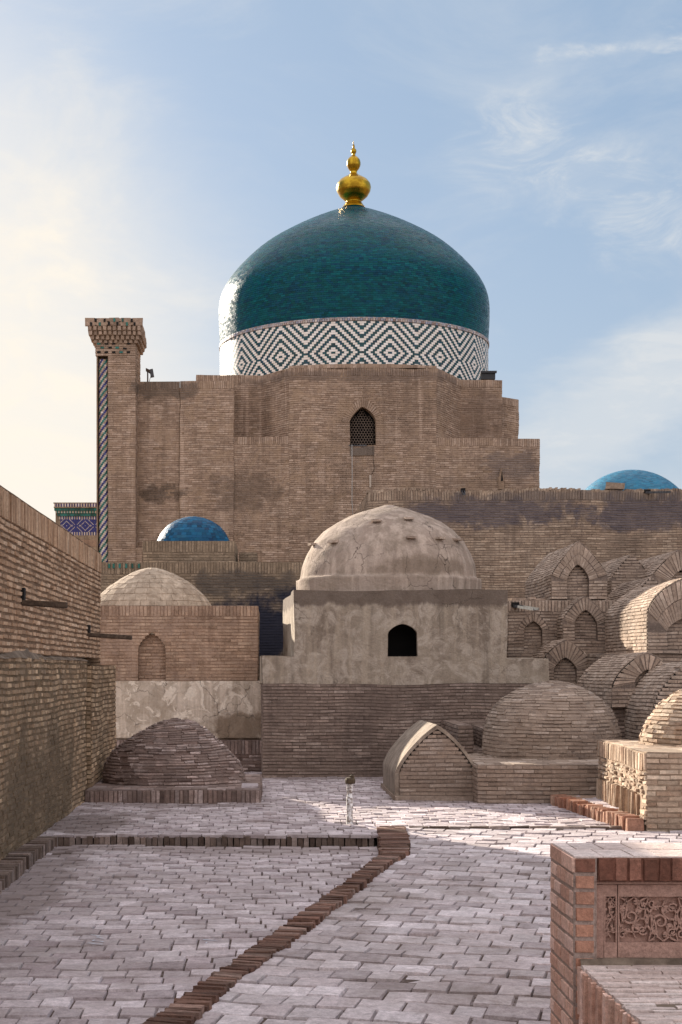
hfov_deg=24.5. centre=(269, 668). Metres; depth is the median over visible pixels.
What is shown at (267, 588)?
wall
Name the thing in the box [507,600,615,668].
niched wall
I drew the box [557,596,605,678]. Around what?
vault grave
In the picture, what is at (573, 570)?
vault grave
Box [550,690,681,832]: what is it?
sunlit tomb
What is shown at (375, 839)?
ground
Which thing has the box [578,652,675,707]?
vault grave
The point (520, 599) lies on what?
brick rubble
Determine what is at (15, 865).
terrace edge
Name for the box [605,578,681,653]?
vault grave
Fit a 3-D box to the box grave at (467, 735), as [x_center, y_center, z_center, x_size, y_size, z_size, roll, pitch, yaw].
[3.548,1.426,26.079,1.147,1.067,2.604,0,0,0]
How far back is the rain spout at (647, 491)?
38.59 m
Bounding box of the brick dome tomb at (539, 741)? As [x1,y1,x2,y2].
[469,680,621,803]
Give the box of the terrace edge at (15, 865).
[0,832,377,893]
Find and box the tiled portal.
[53,502,96,550]
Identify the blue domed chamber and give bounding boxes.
[142,516,257,561]
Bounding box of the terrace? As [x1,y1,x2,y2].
[39,771,620,837]
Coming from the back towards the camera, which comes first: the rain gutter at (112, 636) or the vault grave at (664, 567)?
the vault grave at (664, 567)
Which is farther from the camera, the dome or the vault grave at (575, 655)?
the dome
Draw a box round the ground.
[198,823,376,846]
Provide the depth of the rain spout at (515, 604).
30.20 m
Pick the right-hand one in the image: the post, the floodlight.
the floodlight
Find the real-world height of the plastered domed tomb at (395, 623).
5.096 m
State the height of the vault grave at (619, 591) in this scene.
0.656 m
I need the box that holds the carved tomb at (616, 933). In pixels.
[550,842,681,1023]
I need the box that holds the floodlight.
[480,371,496,379]
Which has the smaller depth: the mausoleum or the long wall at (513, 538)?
the long wall at (513, 538)
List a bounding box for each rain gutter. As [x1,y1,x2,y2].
[21,588,67,608]
[87,625,131,639]
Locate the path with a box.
[194,827,681,1023]
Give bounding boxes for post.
[345,775,354,823]
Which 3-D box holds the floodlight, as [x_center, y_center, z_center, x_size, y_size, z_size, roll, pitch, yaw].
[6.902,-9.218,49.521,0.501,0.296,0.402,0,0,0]
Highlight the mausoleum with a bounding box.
[85,141,539,561]
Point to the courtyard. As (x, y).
(153, 917)
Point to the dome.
(636, 479)
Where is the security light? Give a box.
[146,368,153,381]
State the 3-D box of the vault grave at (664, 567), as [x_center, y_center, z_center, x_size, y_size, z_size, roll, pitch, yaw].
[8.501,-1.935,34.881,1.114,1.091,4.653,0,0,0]
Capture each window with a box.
[349,409,375,445]
[387,624,416,670]
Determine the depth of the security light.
47.95 m
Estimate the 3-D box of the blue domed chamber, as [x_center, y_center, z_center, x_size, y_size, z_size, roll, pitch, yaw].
[-1.624,-0.827,37.901,2.679,5.658,3.037,0,0,0]
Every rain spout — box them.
[511,602,538,609]
[644,489,670,493]
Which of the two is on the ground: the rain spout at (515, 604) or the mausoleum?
the mausoleum
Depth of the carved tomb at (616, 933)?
8.22 m
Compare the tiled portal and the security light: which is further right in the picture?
the security light
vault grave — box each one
[381,720,472,801]
[525,541,606,600]
[531,639,587,684]
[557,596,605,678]
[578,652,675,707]
[601,554,646,596]
[605,577,657,600]
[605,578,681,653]
[624,662,681,739]
[639,550,681,583]
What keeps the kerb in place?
on the path
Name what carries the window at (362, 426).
in the mausoleum
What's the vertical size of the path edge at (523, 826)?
0.060 m
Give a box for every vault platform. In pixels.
[586,653,681,686]
[608,703,654,738]
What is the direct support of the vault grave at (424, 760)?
on the terrace
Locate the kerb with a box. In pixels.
[142,826,410,1023]
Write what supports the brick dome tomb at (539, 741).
on the terrace
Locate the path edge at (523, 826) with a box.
[409,825,620,829]
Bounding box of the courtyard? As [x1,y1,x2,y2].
[0,844,377,1023]
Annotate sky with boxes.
[0,0,681,522]
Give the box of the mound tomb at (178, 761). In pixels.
[85,718,261,803]
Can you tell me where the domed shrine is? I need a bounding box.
[100,568,259,680]
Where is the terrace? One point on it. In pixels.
(302, 805)
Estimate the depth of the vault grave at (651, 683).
23.99 m
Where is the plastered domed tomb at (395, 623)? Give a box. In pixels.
[260,505,548,777]
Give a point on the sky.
(149, 148)
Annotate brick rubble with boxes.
[508,597,545,600]
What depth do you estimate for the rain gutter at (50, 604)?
16.80 m
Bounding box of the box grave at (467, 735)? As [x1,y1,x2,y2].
[441,719,485,753]
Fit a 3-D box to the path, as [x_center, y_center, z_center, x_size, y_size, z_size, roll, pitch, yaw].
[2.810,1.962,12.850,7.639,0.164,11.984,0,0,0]
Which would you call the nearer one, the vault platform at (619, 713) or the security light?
the vault platform at (619, 713)
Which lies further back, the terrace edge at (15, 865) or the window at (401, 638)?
the window at (401, 638)
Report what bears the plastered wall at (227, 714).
on the terrace
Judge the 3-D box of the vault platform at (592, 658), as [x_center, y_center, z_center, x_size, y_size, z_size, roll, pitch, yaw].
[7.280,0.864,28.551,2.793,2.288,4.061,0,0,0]
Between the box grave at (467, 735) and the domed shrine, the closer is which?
the box grave at (467, 735)
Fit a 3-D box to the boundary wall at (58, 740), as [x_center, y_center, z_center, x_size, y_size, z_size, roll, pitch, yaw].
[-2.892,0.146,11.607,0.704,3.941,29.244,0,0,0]
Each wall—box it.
[0,485,116,860]
[101,561,303,683]
[115,681,262,771]
[355,482,681,629]
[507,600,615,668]
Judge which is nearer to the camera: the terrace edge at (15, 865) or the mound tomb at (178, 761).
the terrace edge at (15, 865)
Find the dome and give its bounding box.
[585,470,678,490]

